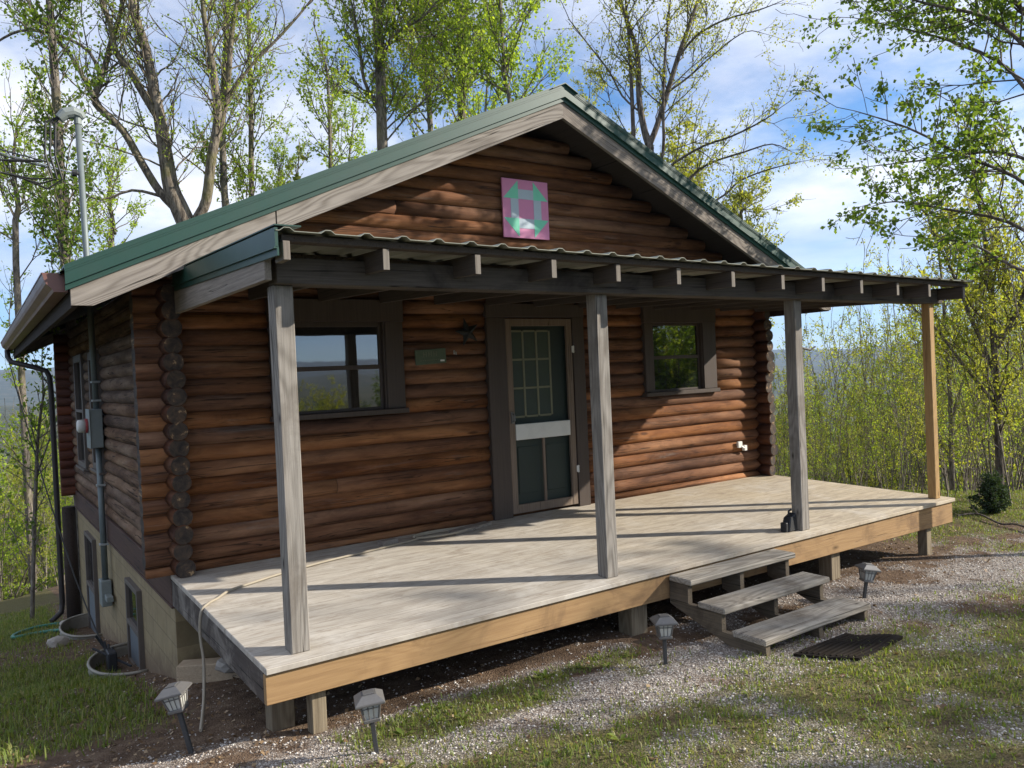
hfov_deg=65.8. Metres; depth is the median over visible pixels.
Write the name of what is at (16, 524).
slope tree
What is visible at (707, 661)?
gravel
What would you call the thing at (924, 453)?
slope tree
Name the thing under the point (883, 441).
sapling
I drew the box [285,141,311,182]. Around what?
slope tree
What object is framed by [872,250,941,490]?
sapling
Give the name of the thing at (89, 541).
basement window
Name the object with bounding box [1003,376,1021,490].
sapling
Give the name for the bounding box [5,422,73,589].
young tree
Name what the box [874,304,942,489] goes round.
sapling
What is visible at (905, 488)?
sapling
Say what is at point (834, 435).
sapling
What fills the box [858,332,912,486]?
sapling
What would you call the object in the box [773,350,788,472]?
sapling
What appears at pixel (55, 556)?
young tree
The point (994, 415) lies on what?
sapling
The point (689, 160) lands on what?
broadleaf tree
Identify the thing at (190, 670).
landscape timber
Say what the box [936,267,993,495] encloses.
sapling
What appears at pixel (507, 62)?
broadleaf tree
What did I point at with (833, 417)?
sapling
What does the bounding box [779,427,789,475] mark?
sapling
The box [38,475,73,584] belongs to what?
young tree
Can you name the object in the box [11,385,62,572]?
slope tree
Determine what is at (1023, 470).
sapling
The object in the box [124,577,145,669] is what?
basement window
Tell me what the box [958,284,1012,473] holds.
sapling
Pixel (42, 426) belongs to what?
young tree
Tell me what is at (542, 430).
screen door
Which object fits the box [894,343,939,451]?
sapling
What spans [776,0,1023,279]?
broadleaf tree
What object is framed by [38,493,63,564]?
young tree
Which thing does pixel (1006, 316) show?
sapling
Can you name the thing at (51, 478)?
young tree
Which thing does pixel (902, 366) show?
sapling
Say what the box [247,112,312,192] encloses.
broadleaf tree
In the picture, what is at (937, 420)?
sapling
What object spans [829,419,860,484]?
slope tree
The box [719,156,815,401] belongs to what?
broadleaf tree
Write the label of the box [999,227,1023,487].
sapling
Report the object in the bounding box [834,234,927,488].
sapling
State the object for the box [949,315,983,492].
sapling
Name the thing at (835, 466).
sapling
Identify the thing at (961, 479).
slope tree
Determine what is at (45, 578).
young tree
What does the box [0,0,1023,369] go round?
sky
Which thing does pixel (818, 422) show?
sapling
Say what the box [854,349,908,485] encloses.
sapling
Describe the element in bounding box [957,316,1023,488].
sapling
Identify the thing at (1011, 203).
sapling
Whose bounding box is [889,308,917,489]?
sapling
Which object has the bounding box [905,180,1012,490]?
broadleaf tree
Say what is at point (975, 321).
sapling
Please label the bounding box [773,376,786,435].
sapling
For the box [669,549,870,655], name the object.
wooden steps
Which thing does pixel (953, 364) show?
sapling
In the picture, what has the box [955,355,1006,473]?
sapling
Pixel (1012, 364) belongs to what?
sapling
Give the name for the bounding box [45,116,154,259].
broadleaf tree
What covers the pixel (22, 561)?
young tree
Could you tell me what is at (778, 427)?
sapling
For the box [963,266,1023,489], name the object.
sapling
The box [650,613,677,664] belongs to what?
path lamp
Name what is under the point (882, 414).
sapling
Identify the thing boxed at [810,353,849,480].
sapling
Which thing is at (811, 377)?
sapling
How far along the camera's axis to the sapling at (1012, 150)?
22.64 m
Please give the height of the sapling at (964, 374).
4.164 m
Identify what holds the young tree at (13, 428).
on the ground at (234, 697)
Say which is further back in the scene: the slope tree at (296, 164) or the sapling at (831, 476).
the slope tree at (296, 164)
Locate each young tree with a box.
[0,382,56,528]
[0,406,39,592]
[0,427,58,599]
[0,440,27,600]
[0,449,29,521]
[0,451,61,600]
[0,457,52,595]
[0,467,29,599]
[1,421,59,597]
[1,502,56,590]
[1,518,28,599]
[2,398,71,544]
[2,402,58,592]
[2,413,62,587]
[2,488,42,600]
[4,412,47,596]
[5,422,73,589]
[14,415,54,588]
[19,473,71,594]
[26,484,69,590]
[37,462,73,584]
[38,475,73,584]
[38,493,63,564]
[39,455,63,562]
[39,508,57,585]
[40,449,72,559]
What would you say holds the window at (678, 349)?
in the log cabin
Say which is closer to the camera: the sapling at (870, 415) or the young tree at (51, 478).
the sapling at (870, 415)
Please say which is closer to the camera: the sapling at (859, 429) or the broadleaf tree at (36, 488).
the broadleaf tree at (36, 488)
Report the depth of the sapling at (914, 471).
21.23 m
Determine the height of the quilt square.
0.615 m
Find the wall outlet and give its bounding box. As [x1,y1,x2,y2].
[736,441,746,450]
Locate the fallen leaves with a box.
[0,492,1023,767]
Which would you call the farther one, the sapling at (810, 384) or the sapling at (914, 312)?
the sapling at (810, 384)
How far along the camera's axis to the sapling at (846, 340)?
23.41 m
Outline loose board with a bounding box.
[449,521,491,534]
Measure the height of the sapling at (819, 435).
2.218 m
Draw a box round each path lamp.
[154,681,193,753]
[353,688,384,752]
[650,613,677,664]
[855,562,880,598]
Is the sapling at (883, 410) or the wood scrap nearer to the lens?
the wood scrap
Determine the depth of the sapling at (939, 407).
25.65 m
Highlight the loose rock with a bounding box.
[215,658,234,672]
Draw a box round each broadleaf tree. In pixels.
[0,0,115,613]
[0,0,326,223]
[0,50,70,593]
[0,346,64,619]
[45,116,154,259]
[166,0,293,206]
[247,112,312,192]
[284,8,379,168]
[297,0,488,150]
[318,74,376,168]
[348,0,481,133]
[358,0,550,140]
[398,0,579,121]
[466,9,506,115]
[552,0,846,200]
[569,46,606,105]
[656,105,745,221]
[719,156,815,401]
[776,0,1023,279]
[883,98,1023,483]
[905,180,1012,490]
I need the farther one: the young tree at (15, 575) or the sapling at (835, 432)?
the young tree at (15, 575)
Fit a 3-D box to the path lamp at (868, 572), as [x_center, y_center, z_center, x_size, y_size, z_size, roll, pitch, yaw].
[3.029,1.714,6.771,0.156,0.358,0.156,7,0,-5]
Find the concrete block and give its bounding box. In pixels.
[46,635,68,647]
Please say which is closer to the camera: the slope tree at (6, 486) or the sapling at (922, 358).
the sapling at (922, 358)
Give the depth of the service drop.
9.09 m
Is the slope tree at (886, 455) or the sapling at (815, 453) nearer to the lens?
the sapling at (815, 453)
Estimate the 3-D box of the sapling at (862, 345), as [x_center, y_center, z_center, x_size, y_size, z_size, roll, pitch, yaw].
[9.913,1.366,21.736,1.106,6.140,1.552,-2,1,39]
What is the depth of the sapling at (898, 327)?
23.29 m
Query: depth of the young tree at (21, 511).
30.75 m
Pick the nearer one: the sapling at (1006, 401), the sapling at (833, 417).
the sapling at (1006, 401)
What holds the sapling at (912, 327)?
on the ground at (234, 697)
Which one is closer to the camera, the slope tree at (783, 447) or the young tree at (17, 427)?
the young tree at (17, 427)
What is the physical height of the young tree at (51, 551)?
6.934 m
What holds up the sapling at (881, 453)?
on the ground at (234, 697)
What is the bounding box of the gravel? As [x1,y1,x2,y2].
[1,491,1023,767]
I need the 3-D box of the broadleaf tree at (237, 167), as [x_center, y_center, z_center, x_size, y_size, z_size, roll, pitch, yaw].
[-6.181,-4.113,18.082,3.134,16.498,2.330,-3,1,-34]
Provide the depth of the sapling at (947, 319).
11.94 m
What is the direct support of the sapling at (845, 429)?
on the ground at (234, 697)
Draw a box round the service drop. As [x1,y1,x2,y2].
[0,116,71,189]
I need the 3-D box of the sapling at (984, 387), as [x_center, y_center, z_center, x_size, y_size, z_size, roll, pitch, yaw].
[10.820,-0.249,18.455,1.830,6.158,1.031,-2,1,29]
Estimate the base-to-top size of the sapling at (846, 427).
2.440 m
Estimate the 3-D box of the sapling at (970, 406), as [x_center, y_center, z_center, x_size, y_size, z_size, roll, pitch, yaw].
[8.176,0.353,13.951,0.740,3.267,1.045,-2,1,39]
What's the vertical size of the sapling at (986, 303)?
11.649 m
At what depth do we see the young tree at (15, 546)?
26.09 m
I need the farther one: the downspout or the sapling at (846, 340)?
the sapling at (846, 340)
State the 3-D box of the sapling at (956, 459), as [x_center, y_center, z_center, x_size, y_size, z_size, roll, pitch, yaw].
[11.973,0.329,20.643,3.054,8.076,2.374,-3,1,-8]
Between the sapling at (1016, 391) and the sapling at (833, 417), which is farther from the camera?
the sapling at (833, 417)
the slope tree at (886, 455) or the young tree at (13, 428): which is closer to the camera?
the young tree at (13, 428)
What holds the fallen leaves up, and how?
on the ground at (234, 697)
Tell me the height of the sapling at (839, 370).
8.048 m
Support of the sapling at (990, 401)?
on the ground at (234, 697)
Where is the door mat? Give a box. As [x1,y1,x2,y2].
[793,633,902,660]
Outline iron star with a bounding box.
[455,319,476,345]
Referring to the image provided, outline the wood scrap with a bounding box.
[376,538,398,545]
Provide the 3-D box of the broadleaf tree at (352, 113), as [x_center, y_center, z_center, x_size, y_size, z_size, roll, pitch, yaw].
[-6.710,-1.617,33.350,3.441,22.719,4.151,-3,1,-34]
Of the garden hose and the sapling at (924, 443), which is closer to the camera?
the garden hose
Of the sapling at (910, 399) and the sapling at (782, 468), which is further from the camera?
the sapling at (782, 468)
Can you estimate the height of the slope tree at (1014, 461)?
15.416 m
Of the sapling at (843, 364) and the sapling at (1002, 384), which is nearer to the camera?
the sapling at (1002, 384)
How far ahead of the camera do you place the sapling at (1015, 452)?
18.33 m
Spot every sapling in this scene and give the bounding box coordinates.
[771,383,822,475]
[772,342,789,475]
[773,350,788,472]
[773,370,877,487]
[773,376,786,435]
[773,402,789,470]
[774,364,817,472]
[774,400,785,475]
[775,375,789,475]
[775,376,786,474]
[775,412,814,478]
[776,323,813,479]
[776,354,811,476]
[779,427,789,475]
[780,371,812,476]
[787,325,828,480]
[802,313,878,482]
[802,343,856,481]
[803,362,846,480]
[804,367,834,479]
[804,377,839,481]
[805,353,861,484]
[805,396,829,480]
[805,400,837,481]
[806,388,825,478]
[807,365,859,484]
[809,316,877,484]
[809,424,840,479]
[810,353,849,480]
[811,306,856,481]
[811,403,833,479]
[813,332,857,480]
[815,312,848,483]
[815,391,834,478]
[816,409,899,487]
[819,325,884,486]
[820,334,869,480]
[820,376,845,481]
[823,238,894,486]
[824,362,902,488]
[826,322,858,482]
[826,392,896,483]
[828,363,890,485]
[831,350,892,485]
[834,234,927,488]
[835,266,900,485]
[835,384,860,481]
[839,367,884,485]
[840,369,897,485]
[840,385,860,483]
[842,408,866,483]
[843,264,906,487]
[843,403,903,487]
[844,354,916,488]
[845,331,918,487]
[846,356,891,488]
[848,347,922,489]
[848,357,890,481]
[849,391,869,484]
[854,307,925,492]
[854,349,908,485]
[854,382,907,486]
[855,337,882,488]
[857,313,941,486]
[857,364,895,488]
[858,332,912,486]
[859,357,906,488]
[860,322,897,486]
[866,349,922,490]
[866,378,910,489]
[871,322,945,489]
[871,334,917,489]
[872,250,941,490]
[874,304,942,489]
[879,285,1023,489]
[879,306,947,471]
[882,326,945,489]
[883,329,943,489]
[884,305,955,489]
[884,318,943,489]
[884,341,920,489]
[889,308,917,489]
[891,305,961,489]
[891,307,940,489]
[891,363,964,489]
[892,403,926,490]
[893,316,943,493]
[894,253,1021,489]
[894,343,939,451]
[897,253,962,479]
[897,323,1001,496]
[898,260,958,489]
[900,265,942,482]
[900,304,965,496]
[902,258,979,489]
[902,286,981,489]
[902,337,938,490]
[909,267,967,489]
[909,324,946,489]
[916,300,961,489]
[921,386,953,486]
[935,301,993,487]
[936,249,1018,460]
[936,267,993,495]
[936,316,1023,492]
[936,358,1023,489]
[939,228,1014,471]
[940,186,1015,486]
[941,243,1022,488]
[941,300,1018,482]
[943,300,981,492]
[947,223,1011,504]
[948,204,1022,439]
[948,314,993,490]
[949,307,1023,485]
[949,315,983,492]
[952,240,999,492]
[953,140,1023,489]
[954,238,1012,489]
[954,354,993,472]
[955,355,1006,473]
[956,192,1023,418]
[957,275,991,489]
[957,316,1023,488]
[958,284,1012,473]
[962,304,1023,494]
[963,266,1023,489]
[965,197,1023,465]
[966,256,1023,458]
[972,230,1023,413]
[974,172,1023,426]
[979,190,1023,397]
[985,208,1023,475]
[986,180,1017,490]
[987,291,1023,440]
[989,140,1023,321]
[994,260,1023,459]
[995,299,1023,480]
[996,199,1023,434]
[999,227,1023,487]
[1003,333,1023,489]
[1003,368,1023,482]
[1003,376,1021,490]
[1005,338,1023,489]
[1005,340,1023,483]
[1007,155,1023,490]
[1009,358,1023,491]
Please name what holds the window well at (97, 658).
attached to the log cabin
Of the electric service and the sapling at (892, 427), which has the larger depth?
the sapling at (892, 427)
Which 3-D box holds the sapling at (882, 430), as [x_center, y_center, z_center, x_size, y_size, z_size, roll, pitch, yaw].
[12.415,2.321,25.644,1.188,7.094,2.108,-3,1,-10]
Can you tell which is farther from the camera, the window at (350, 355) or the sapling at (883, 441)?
the sapling at (883, 441)
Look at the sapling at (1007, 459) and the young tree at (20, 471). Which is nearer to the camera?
the sapling at (1007, 459)
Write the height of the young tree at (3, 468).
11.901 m
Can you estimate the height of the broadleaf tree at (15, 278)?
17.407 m
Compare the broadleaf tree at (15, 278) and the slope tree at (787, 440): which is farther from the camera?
the slope tree at (787, 440)
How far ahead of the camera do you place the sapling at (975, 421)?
15.43 m
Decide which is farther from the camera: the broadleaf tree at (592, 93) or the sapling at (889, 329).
the broadleaf tree at (592, 93)
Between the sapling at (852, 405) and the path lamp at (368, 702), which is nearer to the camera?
the path lamp at (368, 702)
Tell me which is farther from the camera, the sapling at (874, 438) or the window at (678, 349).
the sapling at (874, 438)
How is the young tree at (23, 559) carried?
on the ground at (234, 697)
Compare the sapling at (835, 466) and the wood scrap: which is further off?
the sapling at (835, 466)
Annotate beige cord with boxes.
[198,527,467,731]
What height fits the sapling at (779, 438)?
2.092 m
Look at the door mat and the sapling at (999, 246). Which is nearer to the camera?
the door mat
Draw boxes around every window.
[73,354,90,471]
[84,530,100,633]
[87,350,107,474]
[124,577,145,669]
[265,298,408,421]
[639,306,719,396]
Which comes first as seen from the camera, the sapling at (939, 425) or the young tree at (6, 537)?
the sapling at (939, 425)
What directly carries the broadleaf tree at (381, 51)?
on the ground at (234, 697)
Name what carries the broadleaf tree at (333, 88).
on the ground at (234, 697)
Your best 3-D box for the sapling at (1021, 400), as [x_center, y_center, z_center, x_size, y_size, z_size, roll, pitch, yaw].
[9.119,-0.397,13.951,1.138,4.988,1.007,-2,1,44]
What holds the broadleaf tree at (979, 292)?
on the ground at (234, 697)
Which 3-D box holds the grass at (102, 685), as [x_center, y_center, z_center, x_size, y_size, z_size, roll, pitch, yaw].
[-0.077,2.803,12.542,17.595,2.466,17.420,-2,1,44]
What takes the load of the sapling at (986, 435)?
on the ground at (234, 697)
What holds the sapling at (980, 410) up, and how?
on the ground at (234, 697)
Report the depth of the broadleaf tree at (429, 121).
23.72 m
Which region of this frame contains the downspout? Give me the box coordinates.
[6,351,105,652]
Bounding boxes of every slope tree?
[0,454,23,599]
[0,470,26,582]
[4,455,63,597]
[5,461,25,591]
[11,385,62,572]
[29,400,67,540]
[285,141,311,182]
[775,392,811,476]
[775,401,788,475]
[775,415,789,475]
[806,373,841,482]
[825,419,862,484]
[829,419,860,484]
[834,375,881,487]
[862,404,899,486]
[894,363,958,490]
[936,365,992,488]
[940,415,978,489]
[991,377,1023,485]
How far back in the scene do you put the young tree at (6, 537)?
19.18 m
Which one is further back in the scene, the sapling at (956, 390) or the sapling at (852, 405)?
the sapling at (852, 405)
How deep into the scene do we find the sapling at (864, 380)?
23.18 m
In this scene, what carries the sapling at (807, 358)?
on the ground at (234, 697)
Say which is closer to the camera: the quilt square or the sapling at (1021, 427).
the quilt square
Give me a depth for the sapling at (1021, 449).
13.68 m
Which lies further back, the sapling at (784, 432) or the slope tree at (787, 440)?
the slope tree at (787, 440)
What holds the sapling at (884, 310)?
on the ground at (234, 697)
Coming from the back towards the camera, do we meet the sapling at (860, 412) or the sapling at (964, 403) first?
the sapling at (964, 403)
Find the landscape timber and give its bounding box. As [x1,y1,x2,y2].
[176,657,239,683]
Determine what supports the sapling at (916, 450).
on the ground at (234, 697)
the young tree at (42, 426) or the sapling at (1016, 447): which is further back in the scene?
the young tree at (42, 426)
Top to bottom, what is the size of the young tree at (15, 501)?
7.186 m
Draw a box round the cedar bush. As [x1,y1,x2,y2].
[965,454,1011,513]
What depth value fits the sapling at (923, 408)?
17.75 m
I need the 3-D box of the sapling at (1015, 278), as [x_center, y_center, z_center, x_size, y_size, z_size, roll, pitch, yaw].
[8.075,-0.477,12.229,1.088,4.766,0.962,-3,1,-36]
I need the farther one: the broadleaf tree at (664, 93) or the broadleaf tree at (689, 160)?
the broadleaf tree at (689, 160)
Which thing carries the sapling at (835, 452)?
on the ground at (234, 697)
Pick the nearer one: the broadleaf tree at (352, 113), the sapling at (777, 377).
the sapling at (777, 377)
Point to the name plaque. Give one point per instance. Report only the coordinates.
(429, 356)
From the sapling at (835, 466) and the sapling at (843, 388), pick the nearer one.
the sapling at (843, 388)
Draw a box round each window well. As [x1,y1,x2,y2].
[59,613,101,639]
[87,642,147,678]
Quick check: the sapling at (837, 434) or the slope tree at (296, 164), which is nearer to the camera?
the sapling at (837, 434)
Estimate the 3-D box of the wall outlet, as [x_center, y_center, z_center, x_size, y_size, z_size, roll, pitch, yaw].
[2.999,0.809,10.310,0.160,0.125,0.052,-3,1,-34]
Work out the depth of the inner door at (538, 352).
8.56 m
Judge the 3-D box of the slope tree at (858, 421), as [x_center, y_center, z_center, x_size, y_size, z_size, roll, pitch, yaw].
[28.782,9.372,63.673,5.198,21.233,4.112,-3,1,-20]
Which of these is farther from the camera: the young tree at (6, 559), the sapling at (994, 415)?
the young tree at (6, 559)
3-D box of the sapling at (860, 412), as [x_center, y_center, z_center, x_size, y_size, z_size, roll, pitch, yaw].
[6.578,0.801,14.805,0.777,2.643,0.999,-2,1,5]
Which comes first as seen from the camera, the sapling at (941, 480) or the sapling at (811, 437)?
the sapling at (941, 480)
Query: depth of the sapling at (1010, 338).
17.82 m
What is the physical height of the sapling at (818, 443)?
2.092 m
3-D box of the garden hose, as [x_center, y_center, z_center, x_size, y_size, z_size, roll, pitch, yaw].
[-6.814,3.548,11.375,0.684,0.198,1.091,-3,1,-34]
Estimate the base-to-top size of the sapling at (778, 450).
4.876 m
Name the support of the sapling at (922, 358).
on the ground at (234, 697)
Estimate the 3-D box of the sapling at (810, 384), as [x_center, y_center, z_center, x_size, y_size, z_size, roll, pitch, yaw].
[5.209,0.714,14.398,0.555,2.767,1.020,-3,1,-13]
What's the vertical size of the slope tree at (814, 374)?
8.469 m
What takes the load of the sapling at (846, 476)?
on the ground at (234, 697)
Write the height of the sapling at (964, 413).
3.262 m
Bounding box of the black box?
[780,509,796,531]
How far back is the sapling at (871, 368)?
23.90 m
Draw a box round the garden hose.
[10,622,59,638]
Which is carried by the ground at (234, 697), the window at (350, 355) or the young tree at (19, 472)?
the young tree at (19, 472)
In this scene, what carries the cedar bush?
on the ground at (234, 697)
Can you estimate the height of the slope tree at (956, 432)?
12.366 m
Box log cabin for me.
[1,82,974,733]
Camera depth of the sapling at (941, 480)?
22.19 m
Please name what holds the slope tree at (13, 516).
on the ground at (234, 697)
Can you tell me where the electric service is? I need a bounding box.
[55,106,113,606]
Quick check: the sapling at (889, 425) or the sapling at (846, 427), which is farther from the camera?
the sapling at (889, 425)
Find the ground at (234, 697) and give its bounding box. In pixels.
[0,341,1023,767]
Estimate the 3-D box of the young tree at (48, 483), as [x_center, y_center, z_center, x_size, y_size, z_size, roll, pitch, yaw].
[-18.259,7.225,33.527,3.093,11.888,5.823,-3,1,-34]
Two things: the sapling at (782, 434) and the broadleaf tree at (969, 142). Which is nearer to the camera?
the broadleaf tree at (969, 142)
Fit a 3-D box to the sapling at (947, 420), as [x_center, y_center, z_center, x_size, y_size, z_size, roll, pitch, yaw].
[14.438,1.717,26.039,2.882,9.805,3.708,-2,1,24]
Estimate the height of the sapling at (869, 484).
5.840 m
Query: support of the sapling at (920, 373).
on the ground at (234, 697)
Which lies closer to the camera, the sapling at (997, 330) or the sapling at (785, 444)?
the sapling at (997, 330)
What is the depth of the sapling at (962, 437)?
20.25 m
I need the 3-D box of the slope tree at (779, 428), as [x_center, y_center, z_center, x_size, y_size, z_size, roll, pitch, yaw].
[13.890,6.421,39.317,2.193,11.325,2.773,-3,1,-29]
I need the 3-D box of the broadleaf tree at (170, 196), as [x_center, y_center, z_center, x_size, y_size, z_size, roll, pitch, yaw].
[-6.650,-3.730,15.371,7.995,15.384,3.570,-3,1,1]
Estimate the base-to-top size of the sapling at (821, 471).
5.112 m
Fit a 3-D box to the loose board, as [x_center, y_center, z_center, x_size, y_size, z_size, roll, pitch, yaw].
[-0.404,1.409,7.744,0.104,0.036,0.521,-2,1,40]
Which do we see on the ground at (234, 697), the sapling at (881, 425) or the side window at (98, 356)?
the sapling at (881, 425)
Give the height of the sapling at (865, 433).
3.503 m
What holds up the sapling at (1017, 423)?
on the ground at (234, 697)
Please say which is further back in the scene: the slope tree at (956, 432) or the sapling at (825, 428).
the slope tree at (956, 432)
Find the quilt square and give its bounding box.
[501,177,549,239]
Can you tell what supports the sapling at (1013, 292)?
on the ground at (234, 697)
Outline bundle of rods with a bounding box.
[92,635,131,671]
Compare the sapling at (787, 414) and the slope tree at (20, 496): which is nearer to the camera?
the sapling at (787, 414)
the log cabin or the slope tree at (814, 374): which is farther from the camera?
the slope tree at (814, 374)
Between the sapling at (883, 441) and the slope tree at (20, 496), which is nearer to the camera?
the sapling at (883, 441)
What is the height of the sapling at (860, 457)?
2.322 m
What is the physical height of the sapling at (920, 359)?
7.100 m
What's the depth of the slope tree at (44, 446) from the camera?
61.20 m
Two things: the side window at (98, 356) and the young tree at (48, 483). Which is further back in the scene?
the young tree at (48, 483)
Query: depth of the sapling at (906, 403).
24.49 m
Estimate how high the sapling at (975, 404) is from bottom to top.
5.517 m
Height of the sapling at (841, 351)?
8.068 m
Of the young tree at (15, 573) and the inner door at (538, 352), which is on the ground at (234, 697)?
the young tree at (15, 573)
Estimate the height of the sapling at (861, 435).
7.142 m
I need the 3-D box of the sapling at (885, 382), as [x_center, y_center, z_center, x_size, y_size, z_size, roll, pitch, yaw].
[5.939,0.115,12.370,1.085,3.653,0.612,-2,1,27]
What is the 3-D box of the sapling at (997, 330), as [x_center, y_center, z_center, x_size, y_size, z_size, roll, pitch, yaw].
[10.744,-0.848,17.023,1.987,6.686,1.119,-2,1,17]
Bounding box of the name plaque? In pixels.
[414,348,445,364]
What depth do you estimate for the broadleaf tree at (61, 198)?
12.52 m
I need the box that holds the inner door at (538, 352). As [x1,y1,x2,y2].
[511,326,571,503]
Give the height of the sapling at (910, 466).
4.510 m
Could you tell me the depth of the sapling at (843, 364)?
26.84 m
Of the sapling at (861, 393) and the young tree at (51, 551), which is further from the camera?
the young tree at (51, 551)
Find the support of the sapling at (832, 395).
on the ground at (234, 697)
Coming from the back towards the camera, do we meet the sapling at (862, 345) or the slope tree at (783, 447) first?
the slope tree at (783, 447)
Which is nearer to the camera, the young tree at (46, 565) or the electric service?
the electric service
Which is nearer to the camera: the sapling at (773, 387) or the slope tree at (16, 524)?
the sapling at (773, 387)
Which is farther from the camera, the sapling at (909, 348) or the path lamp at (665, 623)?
the sapling at (909, 348)
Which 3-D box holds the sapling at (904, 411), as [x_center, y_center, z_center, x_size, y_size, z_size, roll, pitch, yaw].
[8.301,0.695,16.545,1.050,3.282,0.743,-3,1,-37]
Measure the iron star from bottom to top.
0.285 m
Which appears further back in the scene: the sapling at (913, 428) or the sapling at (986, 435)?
the sapling at (986, 435)
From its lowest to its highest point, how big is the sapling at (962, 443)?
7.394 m
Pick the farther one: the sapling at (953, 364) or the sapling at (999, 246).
the sapling at (999, 246)
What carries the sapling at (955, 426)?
on the ground at (234, 697)
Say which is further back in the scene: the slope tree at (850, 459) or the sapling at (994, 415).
the slope tree at (850, 459)
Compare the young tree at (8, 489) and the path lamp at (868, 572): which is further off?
the young tree at (8, 489)
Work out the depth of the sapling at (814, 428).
13.76 m
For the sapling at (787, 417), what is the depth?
26.62 m
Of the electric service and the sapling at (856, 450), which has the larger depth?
the sapling at (856, 450)
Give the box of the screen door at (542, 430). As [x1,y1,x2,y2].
[505,319,579,514]
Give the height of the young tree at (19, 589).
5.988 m
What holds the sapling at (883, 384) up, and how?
on the ground at (234, 697)
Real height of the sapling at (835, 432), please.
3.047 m
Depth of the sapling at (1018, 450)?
22.28 m
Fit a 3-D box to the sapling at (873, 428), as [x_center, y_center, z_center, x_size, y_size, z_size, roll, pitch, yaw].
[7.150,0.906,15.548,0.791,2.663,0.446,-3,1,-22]
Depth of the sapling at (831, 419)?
23.31 m
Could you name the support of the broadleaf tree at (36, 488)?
on the ground at (234, 697)
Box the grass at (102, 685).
[0,489,1023,767]
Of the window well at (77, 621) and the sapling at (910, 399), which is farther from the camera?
the sapling at (910, 399)
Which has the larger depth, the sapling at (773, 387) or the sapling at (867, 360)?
the sapling at (867, 360)
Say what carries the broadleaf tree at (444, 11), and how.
on the ground at (234, 697)
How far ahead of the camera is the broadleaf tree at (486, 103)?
29.82 m
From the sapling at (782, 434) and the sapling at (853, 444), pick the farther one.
the sapling at (853, 444)
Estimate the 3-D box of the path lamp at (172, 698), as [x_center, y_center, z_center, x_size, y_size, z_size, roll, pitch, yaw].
[-1.859,1.921,4.469,0.156,0.468,0.156,-15,2,0]
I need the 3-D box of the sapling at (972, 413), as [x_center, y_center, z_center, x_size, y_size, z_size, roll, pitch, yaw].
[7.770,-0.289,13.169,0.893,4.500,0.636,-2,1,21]
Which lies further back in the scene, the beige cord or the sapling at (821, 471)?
the sapling at (821, 471)

